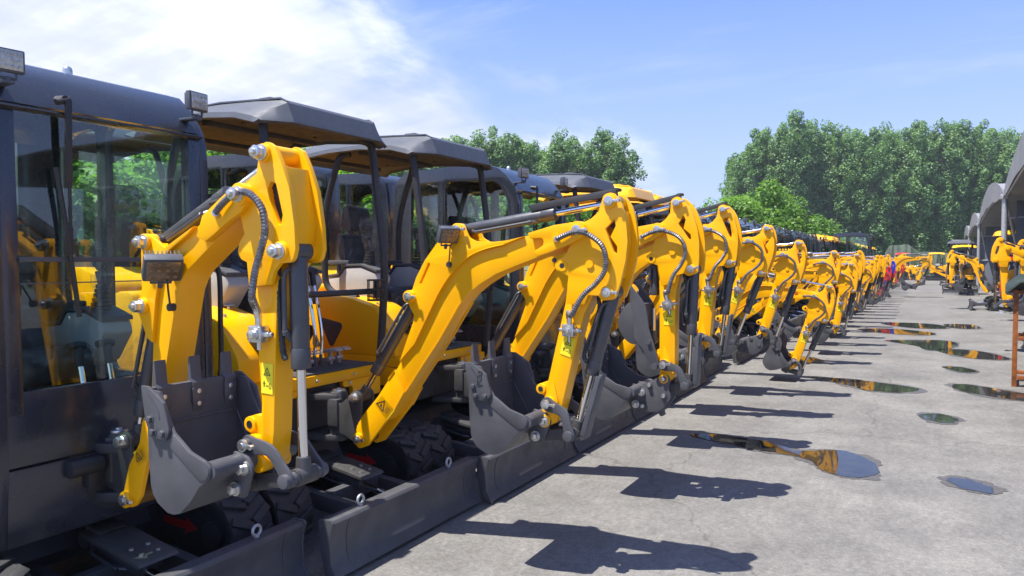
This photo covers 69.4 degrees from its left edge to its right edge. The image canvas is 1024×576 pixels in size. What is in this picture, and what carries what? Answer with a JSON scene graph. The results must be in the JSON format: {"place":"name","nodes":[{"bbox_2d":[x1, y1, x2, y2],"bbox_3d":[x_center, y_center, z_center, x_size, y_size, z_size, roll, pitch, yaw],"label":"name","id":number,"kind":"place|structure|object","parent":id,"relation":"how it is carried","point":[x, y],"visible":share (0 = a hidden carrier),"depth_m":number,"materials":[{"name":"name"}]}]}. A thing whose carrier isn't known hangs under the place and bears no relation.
{"place":"outdoors","nodes":[
{"label":"outdoors","id":0,"kind":"place"},
{"bbox_2d":[0,0,1023,207],"label":"sky","id":1,"kind":"structure","parent":0,"point":[688,82],"materials":[{"name":"blue"}]},
{"bbox_2d":[45,279,1023,575],"bbox_3d":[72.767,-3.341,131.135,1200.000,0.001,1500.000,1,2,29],"label":"concrete yard","id":2,"kind":"structure","parent":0,"point":[651,495],"depth_m":5.25,"materials":[{"name":"concrete"}]},
{"bbox_2d":[72,128,180,305],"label":"mini excavator","id":3,"kind":"object","parent":2,"relation":"on","point":[128,227],"visible":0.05,"depth_m":6.49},
{"bbox_2d":[0,47,328,575],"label":"mini excavator","id":4,"kind":"object","parent":2,"relation":"on","point":[172,456],"visible":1,"depth_m":3.09,"materials":[{"name":"metal"}]},
{"bbox_2d":[146,154,341,282],"bbox_3d":[-3.642,-0.111,8.827,4.030,2.787,1.529,1,2,29],"label":"mini excavator","id":5,"kind":"object","parent":2,"relation":"on","point":[231,170],"visible":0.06,"depth_m":8.31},
{"bbox_2d":[77,229,414,265],"bbox_3d":[0.527,-0.061,18.276,0.054,1.980,37.511,1,2,29],"label":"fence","id":6,"kind":"object","parent":2,"relation":"on","point":[79,234],"depth_m":8.42,"materials":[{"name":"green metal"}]},
{"bbox_2d":[116,97,638,575],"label":"mini excavator","id":7,"kind":"object","parent":2,"relation":"on","point":[360,441],"visible":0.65,"depth_m":4.17,"materials":[{"name":"metal"}]},
{"bbox_2d":[317,173,437,267],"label":"mini excavator","id":8,"kind":"object","parent":2,"relation":"on","point":[356,189],"visible":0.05,"depth_m":9.52,"materials":[{"name":"glass"}]},
{"bbox_2d":[320,193,489,265],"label":"mini excavator","id":9,"kind":"object","parent":2,"relation":"on","point":[471,220],"visible":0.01,"depth_m":12.05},
{"bbox_2d":[305,133,705,502],"bbox_3d":[-0.340,0.116,5.743,3.642,2.567,1.390,1,2,29],"label":"mini excavator","id":10,"kind":"object","parent":2,"relation":"on","point":[436,418],"visible":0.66,"depth_m":5.42,"materials":[{"name":"metal"}]},
{"bbox_2d":[392,166,741,453],"bbox_3d":[0.325,0.085,7.009,3.576,2.534,1.390,1,2,29],"label":"mini excavator","id":11,"kind":"object","parent":2,"relation":"on","point":[452,189],"visible":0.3,"depth_m":6.77,"materials":[{"name":"metal"}]},
{"bbox_2d":[487,172,776,420],"bbox_3d":[1.034,0.022,8.239,3.621,2.567,1.390,1,2,29],"label":"mini excavator","id":12,"kind":"object","parent":2,"relation":"on","point":[758,254],"visible":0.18,"depth_m":7.53,"materials":[{"name":"metal"}]},
{"bbox_2d":[538,184,807,397],"bbox_3d":[1.769,-0.024,9.454,3.728,2.567,1.390,1,2,29],"label":"mini excavator","id":13,"kind":"object","parent":2,"relation":"on","point":[789,266],"visible":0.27,"depth_m":8.73,"materials":[{"name":"metal"}]},
{"bbox_2d":[384,336,1017,574],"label":"loose grit","id":14,"kind":"object","parent":2,"relation":"on","point":[789,486],"visible":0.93,"depth_m":5.32,"materials":[{"name":"grey stone"}]},
{"bbox_2d":[573,194,835,376],"bbox_3d":[2.474,-0.069,10.640,4.007,2.567,1.390,1,2,29],"label":"mini excavator","id":15,"kind":"object","parent":2,"relation":"on","point":[819,306],"visible":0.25,"depth_m":9.85,"materials":[{"name":"metal"}]},
{"bbox_2d":[634,208,841,363],"bbox_3d":[3.354,-0.112,12.210,3.802,2.534,1.390,1,2,29],"label":"mini excavator","id":16,"kind":"object","parent":2,"relation":"on","point":[827,271],"visible":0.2,"depth_m":11.46,"materials":[{"name":"metal"}]},
{"bbox_2d":[712,195,772,224],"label":"young tree","id":17,"kind":"object","parent":2,"relation":"on","point":[736,206],"visible":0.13,"depth_m":32.31,"materials":[{"name":"green plant"}]},
{"bbox_2d":[654,211,858,353],"bbox_3d":[4.127,-0.158,13.438,3.919,2.534,1.390,1,2,29],"label":"mini excavator","id":18,"kind":"object","parent":2,"relation":"on","point":[847,282],"visible":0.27,"depth_m":12.60,"materials":[{"name":"metal"}]},
{"bbox_2d":[739,178,805,232],"bbox_3d":[11.908,-2.451,34.986,4.044,5.500,4.215,1,2,29],"label":"young tree","id":19,"kind":"object","parent":2,"relation":"on","point":[770,197],"visible":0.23,"depth_m":34.37,"materials":[{"name":"green plant"}]},
{"bbox_2d":[702,217,862,335],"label":"mini excavator","id":20,"kind":"object","parent":2,"relation":"on","point":[752,325],"visible":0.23,"depth_m":14.11,"materials":[{"name":"metal"}]},
{"bbox_2d":[690,434,879,477],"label":"puddle","id":21,"kind":"object","parent":2,"relation":"on","point":[844,463],"visible":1,"depth_m":6.08,"materials":[{"name":"liquid"}]},
{"bbox_2d":[688,433,882,479],"bbox_3d":[2.407,1.380,6.304,0.761,0.001,1.789,-1,3,-31],"label":"damp rim","id":22,"kind":"object","parent":2,"relation":"on","point":[877,462],"visible":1,"depth_m":6.09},
{"bbox_2d":[735,218,858,328],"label":"mini excavator","id":23,"kind":"object","parent":2,"relation":"on","point":[798,286],"visible":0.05,"depth_m":15.77,"materials":[{"name":"metal"}]},
{"bbox_2d":[771,196,830,251],"bbox_3d":[13.563,-2.113,36.229,3.883,4.728,3.434,2,3,44],"label":"young tree","id":24,"kind":"object","parent":2,"relation":"on","point":[798,211],"visible":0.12,"depth_m":35.73,"materials":[{"name":"green plant"}]},
{"bbox_2d":[736,224,865,326],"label":"mini excavator","id":25,"kind":"object","parent":2,"relation":"on","point":[798,320],"visible":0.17,"depth_m":16.49,"materials":[{"name":"metal"}]},
{"bbox_2d":[746,229,872,315],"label":"mini excavator","id":26,"kind":"object","parent":2,"relation":"on","point":[796,309],"visible":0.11,"depth_m":19.77,"materials":[{"name":"metal"}]},
{"bbox_2d":[744,224,875,324],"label":"mini excavator","id":27,"kind":"object","parent":2,"relation":"on","point":[869,275],"visible":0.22,"depth_m":17.75,"materials":[{"name":"metal"}]},
{"bbox_2d":[801,357,823,362],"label":"puddle","id":28,"kind":"object","parent":2,"relation":"on","point":[813,360],"visible":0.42,"depth_m":11.89,"materials":[{"name":"liquid"}]},
{"bbox_2d":[747,228,879,311],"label":"mini excavator","id":29,"kind":"object","parent":2,"relation":"on","point":[793,236],"visible":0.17,"depth_m":20.70,"materials":[{"name":"metal"}]},
{"bbox_2d":[807,215,851,257],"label":"young tree","id":30,"kind":"object","parent":2,"relation":"on","point":[825,225],"visible":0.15,"depth_m":37.53,"materials":[{"name":"green plant"}]},
{"bbox_2d":[792,230,880,303],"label":"mini excavator","id":31,"kind":"object","parent":2,"relation":"on","point":[802,237],"visible":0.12,"depth_m":21.56,"materials":[{"name":"metal"}]},
{"bbox_2d":[790,235,885,304],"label":"mini excavator","id":32,"kind":"object","parent":2,"relation":"on","point":[870,301],"visible":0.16,"depth_m":24.04,"materials":[{"name":"metal"}]},
{"bbox_2d":[799,232,884,295],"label":"mini excavator","id":33,"kind":"object","parent":2,"relation":"on","point":[811,244],"visible":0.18,"depth_m":23.18,"materials":[{"name":"metal"}]},
{"bbox_2d":[814,237,885,292],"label":"mini excavator","id":34,"kind":"object","parent":2,"relation":"on","point":[819,243],"visible":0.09,"depth_m":25.93,"materials":[{"name":"metal"}]},
{"bbox_2d":[810,234,891,303],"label":"mini excavator","id":35,"kind":"object","parent":2,"relation":"on","point":[888,275],"visible":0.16,"depth_m":26.83,"materials":[{"name":"metal"}]},
{"bbox_2d":[816,237,895,296],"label":"mini excavator","id":36,"kind":"object","parent":2,"relation":"on","point":[892,263],"visible":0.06,"depth_m":29.67,"materials":[{"name":"metal"}]},
{"bbox_2d":[826,236,890,296],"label":"mini excavator","id":37,"kind":"object","parent":2,"relation":"on","point":[832,239],"visible":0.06,"depth_m":28.50,"materials":[{"name":"metal"}]},
{"bbox_2d":[810,376,918,392],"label":"puddle","id":38,"kind":"object","parent":2,"relation":"on","point":[873,386],"visible":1,"depth_m":9.52,"materials":[{"name":"liquid"}]},
{"bbox_2d":[807,376,927,393],"bbox_3d":[4.598,1.252,9.685,0.830,0.001,1.553,-1,2,-22],"label":"damp rim","id":39,"kind":"object","parent":2,"relation":"on","point":[920,390],"visible":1,"depth_m":9.32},
{"bbox_2d":[831,232,932,296],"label":"mini excavator","id":40,"kind":"object","parent":2,"relation":"on","point":[901,259],"visible":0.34,"depth_m":32.20,"materials":[{"name":"metal"}]},
{"bbox_2d":[858,328,934,334],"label":"puddle","id":41,"kind":"object","parent":2,"relation":"on","point":[897,331],"visible":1,"depth_m":16.72,"materials":[{"name":"liquid"}]},
{"bbox_2d":[885,244,919,274],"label":"covered machine","id":42,"kind":"object","parent":2,"relation":"on","point":[892,250],"visible":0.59,"depth_m":63.84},
{"bbox_2d":[895,253,915,279],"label":"mini excavator","id":43,"kind":"object","parent":2,"relation":"on","point":[905,276],"visible":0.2,"depth_m":59.58,"materials":[{"name":"metal"}]},
{"bbox_2d":[881,322,945,328],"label":"puddle","id":44,"kind":"object","parent":2,"relation":"on","point":[920,325],"visible":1,"depth_m":18.25,"materials":[{"name":"liquid"}]},
{"bbox_2d":[886,340,957,349],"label":"puddle","id":45,"kind":"object","parent":2,"relation":"on","point":[934,344],"visible":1,"depth_m":14.31,"materials":[{"name":"liquid"}]},
{"bbox_2d":[906,252,945,280],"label":"mini excavator","id":46,"kind":"object","parent":2,"relation":"on","point":[936,277],"visible":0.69,"depth_m":58.11,"materials":[{"name":"metal"}]},
{"bbox_2d":[913,252,950,277],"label":"covered machine","id":47,"kind":"object","parent":2,"relation":"on","point":[936,257],"visible":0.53,"depth_m":61.34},
{"bbox_2d":[919,413,957,422],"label":"puddle","id":48,"kind":"object","parent":2,"relation":"on","point":[943,418],"visible":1,"depth_m":7.59,"materials":[{"name":"liquid"}]},
{"bbox_2d":[916,412,965,424],"bbox_3d":[4.387,1.333,7.547,0.413,0.001,0.623,0,2,12],"label":"damp rim","id":49,"kind":"object","parent":2,"relation":"on","point":[955,422],"visible":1,"depth_m":7.46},
{"bbox_2d":[911,245,984,285],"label":"mini excavator","id":50,"kind":"object","parent":2,"relation":"on","point":[915,271],"visible":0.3,"depth_m":47.29,"materials":[{"name":"metal"}]},
{"bbox_2d":[942,240,977,294],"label":"mini excavator","id":51,"kind":"object","parent":2,"relation":"on","point":[962,268],"visible":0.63,"depth_m":34.50,"materials":[{"name":"metal"}]},
{"bbox_2d":[943,366,978,371],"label":"puddle","id":52,"kind":"object","parent":2,"relation":"on","point":[961,369],"visible":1,"depth_m":10.91,"materials":[{"name":"liquid"}]},
{"bbox_2d":[944,324,979,328],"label":"puddle","id":53,"kind":"object","parent":2,"relation":"on","point":[964,326],"visible":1,"depth_m":17.97,"materials":[{"name":"liquid"}]},
{"bbox_2d":[946,477,993,493],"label":"puddle","id":54,"kind":"object","parent":2,"relation":"on","point":[968,484],"visible":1,"depth_m":5.30,"materials":[{"name":"liquid"}]},
{"bbox_2d":[937,475,1006,495],"bbox_3d":[3.306,1.416,5.339,0.372,0.001,0.461,-1,2,-28],"label":"damp rim","id":55,"kind":"object","parent":2,"relation":"on","point":[997,490],"visible":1,"depth_m":5.33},
{"bbox_2d":[938,349,1008,359],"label":"puddle","id":56,"kind":"object","parent":2,"relation":"on","point":[972,354],"visible":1,"depth_m":12.65,"materials":[{"name":"liquid"}]},
{"bbox_2d":[964,225,985,279],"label":"storage tent","id":57,"kind":"object","parent":2,"relation":"on","point":[974,238],"visible":0.16,"depth_m":57.13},
{"bbox_2d":[944,230,1015,311],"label":"mini excavator","id":58,"kind":"object","parent":2,"relation":"on","point":[988,302],"visible":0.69,"depth_m":24.12,"materials":[{"name":"metal"}]},
{"bbox_2d":[944,383,1023,401],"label":"damp rim","id":59,"kind":"object","parent":2,"relation":"on","point":[949,384],"visible":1,"depth_m":8.97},
{"bbox_2d":[952,384,1023,400],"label":"puddle","id":60,"kind":"object","parent":2,"relation":"on","point":[987,391],"visible":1,"depth_m":9.09,"materials":[{"name":"liquid"}]},
{"bbox_2d":[968,213,1015,289],"bbox_3d":[37.103,-2.379,44.615,16.663,4.659,20.478,1,2,29],"label":"storage tent","id":61,"kind":"object","parent":2,"relation":"on","point":[981,230],"visible":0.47,"depth_m":39.69,"materials":[{"name":"fabric"}]},
{"bbox_2d":[978,183,1023,313],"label":"storage tent","id":62,"kind":"object","parent":2,"relation":"on","point":[997,207],"visible":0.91,"depth_m":25.13,"materials":[{"name":"fabric"}]},
{"bbox_2d":[993,253,1014,300],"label":"mini excavator","id":63,"kind":"object","parent":2,"relation":"on","point":[1000,297],"visible":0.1,"depth_m":19.72,"materials":[{"name":"metal"}]},
{"bbox_2d":[991,237,1023,349],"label":"mini excavator","id":64,"kind":"object","parent":2,"relation":"on","point":[1001,258],"visible":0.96,"depth_m":12.98,"materials":[{"name":"metal"}]},
{"bbox_2d":[1003,131,1023,196],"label":"storage tent","id":65,"kind":"object","parent":2,"relation":"on","point":[1014,184],"visible":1,"depth_m":19.16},
{"bbox_2d":[1011,290,1023,386],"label":"steel rack","id":66,"kind":"object","parent":2,"relation":"on","point":[1016,338],"visible":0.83,"depth_m":9.43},
{"bbox_2d":[1005,274,1023,293],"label":"tarpaulin","id":67,"kind":"object","parent":66,"relation":"on","point":[1014,283],"visible":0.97,"depth_m":9.58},
{"bbox_2d":[1012,239,1023,299],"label":"mini excavator","id":68,"kind":"object","parent":2,"relation":"on","point":[1018,260],"visible":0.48,"depth_m":14.52,"materials":[{"name":"metal"}]},
{"label":"grass verge","id":69,"kind":"structure","parent":2,"relation":"on","visible":0},
{"bbox_2d":[73,163,94,253],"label":"young tree","id":70,"kind":"object","parent":69,"relation":"on","point":[87,248],"depth_m":8.99,"materials":[{"name":"green plant"}]},
{"bbox_2d":[72,159,161,256],"bbox_3d":[-5.663,-0.549,9.772,2.617,3.603,2.960,0,2,-10],"label":"young tree","id":71,"kind":"object","parent":69,"relation":"on","point":[84,202],"visible":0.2,"depth_m":9.32,"materials":[{"name":"green plant"}]},
{"bbox_2d":[117,151,161,189],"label":"young tree","id":72,"kind":"object","parent":69,"relation":"on","point":[125,162],"visible":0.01,"depth_m":11.72,"materials":[{"name":"green plant"}]},
{"bbox_2d":[87,151,219,234],"bbox_3d":[-5.092,-0.507,10.663,2.538,3.452,2.646,1,2,18],"label":"young tree","id":73,"kind":"object","parent":69,"relation":"on","point":[138,170],"visible":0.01,"depth_m":10.27,"materials":[{"name":"green plant"}]},
{"bbox_2d":[144,150,230,225],"bbox_3d":[-4.659,-0.628,11.758,2.360,3.611,2.755,-1,3,-33],"label":"young tree","id":74,"kind":"object","parent":69,"relation":"on","point":[213,154],"depth_m":11.23,"materials":[{"name":"green plant"}]},
{"bbox_2d":[319,170,372,265],"bbox_3d":[-3.307,-0.664,13.528,2.914,3.548,2.577,0,2,1],"label":"young tree","id":75,"kind":"object","parent":69,"relation":"on","point":[369,198],"depth_m":13.63,"materials":[{"name":"green plant"}]},
{"bbox_2d":[343,172,419,257],"bbox_3d":[-2.644,-0.771,15.022,2.651,3.650,2.998,-2,3,-42],"label":"young tree","id":76,"kind":"object","parent":69,"relation":"on","point":[415,223],"visible":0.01,"depth_m":14.44,"materials":[{"name":"green plant"}]},
{"bbox_2d":[467,197,489,235],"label":"young tree","id":77,"kind":"object","parent":69,"relation":"on","point":[470,210],"visible":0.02,"depth_m":16.75,"materials":[{"name":"green plant"}]},
{"bbox_2d":[470,131,492,164],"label":"poplar tree","id":78,"kind":"object","parent":69,"relation":"on","point":[479,141],"visible":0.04,"depth_m":65.97,"materials":[{"name":"green plant"}]},
{"bbox_2d":[475,125,515,168],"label":"poplar tree","id":79,"kind":"object","parent":69,"relation":"on","point":[492,135],"visible":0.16,"depth_m":65.96,"materials":[{"name":"green plant"}]},
{"bbox_2d":[468,195,528,240],"bbox_3d":[-0.768,-0.753,17.814,2.595,3.401,2.223,0,2,9],"label":"young tree","id":80,"kind":"object","parent":69,"relation":"on","point":[502,206],"visible":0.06,"depth_m":17.37,"materials":[{"name":"green plant"}]},
{"bbox_2d":[491,133,532,204],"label":"poplar tree","id":81,"kind":"object","parent":69,"relation":"on","point":[517,144],"visible":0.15,"depth_m":66.05,"materials":[{"name":"green plant"}]},
{"bbox_2d":[499,196,540,235],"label":"young tree","id":82,"kind":"object","parent":69,"relation":"on","point":[527,228],"visible":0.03,"depth_m":18.48,"materials":[{"name":"green plant"}]},
{"bbox_2d":[511,139,547,174],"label":"poplar tree","id":83,"kind":"object","parent":69,"relation":"on","point":[534,158],"visible":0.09,"depth_m":66.88,"materials":[{"name":"green plant"}]},
{"bbox_2d":[523,197,554,236],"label":"young tree","id":84,"kind":"object","parent":69,"relation":"on","point":[526,208],"visible":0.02,"depth_m":19.65,"materials":[{"name":"green plant"}]},
{"bbox_2d":[538,126,576,202],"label":"poplar tree","id":85,"kind":"object","parent":69,"relation":"on","point":[555,155],"visible":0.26,"depth_m":65.98,"materials":[{"name":"green plant"}]},
{"bbox_2d":[557,135,583,170],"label":"poplar tree","id":86,"kind":"object","parent":69,"relation":"on","point":[569,142],"visible":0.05,"depth_m":70.25,"materials":[{"name":"green plant"}]},
{"bbox_2d":[555,140,604,179],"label":"poplar tree","id":87,"kind":"object","parent":69,"relation":"on","point":[584,163],"visible":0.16,"depth_m":67.07,"materials":[{"name":"green plant"}]},
{"bbox_2d":[569,211,592,221],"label":"young tree","id":88,"kind":"object","parent":69,"relation":"on","point":[581,213],"depth_m":23.12,"materials":[{"name":"green plant"}]},
{"bbox_2d":[580,126,629,185],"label":"poplar tree","id":89,"kind":"object","parent":69,"relation":"on","point":[611,147],"visible":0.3,"depth_m":66.60,"materials":[{"name":"green plant"}]},
{"bbox_2d":[601,132,647,188],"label":"poplar tree","id":90,"kind":"object","parent":69,"relation":"on","point":[631,161],"visible":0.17,"depth_m":66.69,"materials":[{"name":"green plant"}]},
{"bbox_2d":[716,151,763,208],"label":"poplar tree","id":91,"kind":"object","parent":69,"relation":"on","point":[729,177],"visible":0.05,"depth_m":87.11,"materials":[{"name":"green plant"}]},
{"bbox_2d":[720,143,767,204],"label":"poplar tree","id":92,"kind":"object","parent":69,"relation":"on","point":[738,180],"visible":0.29,"depth_m":82.85,"materials":[{"name":"green plant"}]},
{"bbox_2d":[742,126,783,215],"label":"poplar tree","id":93,"kind":"object","parent":69,"relation":"on","point":[759,137],"visible":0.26,"depth_m":83.35,"materials":[{"name":"green plant"}]},
{"bbox_2d":[755,128,791,207],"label":"poplar tree","id":94,"kind":"object","parent":69,"relation":"on","point":[775,155],"visible":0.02,"depth_m":85.34,"materials":[{"name":"green plant"}]},
{"bbox_2d":[763,109,818,223],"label":"poplar tree","id":95,"kind":"object","parent":69,"relation":"on","point":[790,153],"visible":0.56,"depth_m":81.60,"materials":[{"name":"green plant"}]},
{"bbox_2d":[780,118,832,227],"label":"poplar tree","id":96,"kind":"object","parent":69,"relation":"on","point":[812,190],"visible":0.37,"depth_m":83.13,"materials":[{"name":"green plant"}]},
{"bbox_2d":[808,118,836,210],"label":"poplar tree","id":97,"kind":"object","parent":69,"relation":"on","point":[822,129],"visible":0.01,"depth_m":88.02,"materials":[{"name":"green plant"}]},
{"bbox_2d":[810,122,861,237],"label":"poplar tree","id":98,"kind":"object","parent":69,"relation":"on","point":[839,144],"visible":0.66,"depth_m":82.57,"materials":[{"name":"green plant"}]},
{"bbox_2d":[824,125,856,240],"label":"poplar tree","id":99,"kind":"object","parent":69,"relation":"on","point":[843,132],"visible":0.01,"depth_m":87.28,"materials":[{"name":"green plant"}]},
{"bbox_2d":[827,128,868,243],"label":"poplar tree","id":100,"kind":"object","parent":69,"relation":"on","point":[855,214],"visible":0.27,"depth_m":82.92,"materials":[{"name":"green plant"}]},
{"bbox_2d":[851,128,879,242],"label":"poplar tree","id":101,"kind":"object","parent":69,"relation":"on","point":[859,132],"visible":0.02,"depth_m":87.68,"materials":[{"name":"green plant"}]},
{"bbox_2d":[844,126,899,255],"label":"poplar tree","id":102,"kind":"object","parent":69,"relation":"on","point":[873,210],"visible":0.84,"depth_m":81.69,"materials":[{"name":"green plant"}]},
{"bbox_2d":[875,121,907,243],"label":"poplar tree","id":103,"kind":"object","parent":69,"relation":"on","point":[887,127],"visible":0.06,"depth_m":86.94,"materials":[{"name":"green plant"}]},
{"bbox_2d":[866,130,921,256],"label":"poplar tree","id":104,"kind":"object","parent":69,"relation":"on","point":[895,229],"visible":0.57,"depth_m":83.07,"materials":[{"name":"green plant"}]},
{"bbox_2d":[891,119,952,251],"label":"poplar tree","id":105,"kind":"object","parent":69,"relation":"on","point":[917,138],"visible":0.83,"depth_m":81.79,"materials":[{"name":"green plant"}]},
{"bbox_2d":[917,117,971,263],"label":"poplar tree","id":106,"kind":"object","parent":69,"relation":"on","point":[943,215],"visible":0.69,"depth_m":81.98,"materials":[{"name":"green plant"}]},
{"bbox_2d":[931,119,981,259],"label":"poplar tree","id":107,"kind":"object","parent":69,"relation":"on","point":[964,145],"visible":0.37,"depth_m":83.10,"materials":[{"name":"green plant"}]},
{"bbox_2d":[957,119,1003,254],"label":"poplar tree","id":108,"kind":"object","parent":69,"relation":"on","point":[978,189],"visible":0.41,"depth_m":82.78,"materials":[{"name":"green plant"}]},
{"bbox_2d":[971,128,995,198],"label":"poplar tree","id":109,"kind":"object","parent":69,"relation":"on","point":[986,163],"visible":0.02,"depth_m":87.05,"materials":[{"name":"green plant"}]},
{"bbox_2d":[981,126,1016,190],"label":"poplar tree","id":110,"kind":"object","parent":69,"relation":"on","point":[1006,151],"visible":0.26,"depth_m":82.47,"materials":[{"name":"green plant"}]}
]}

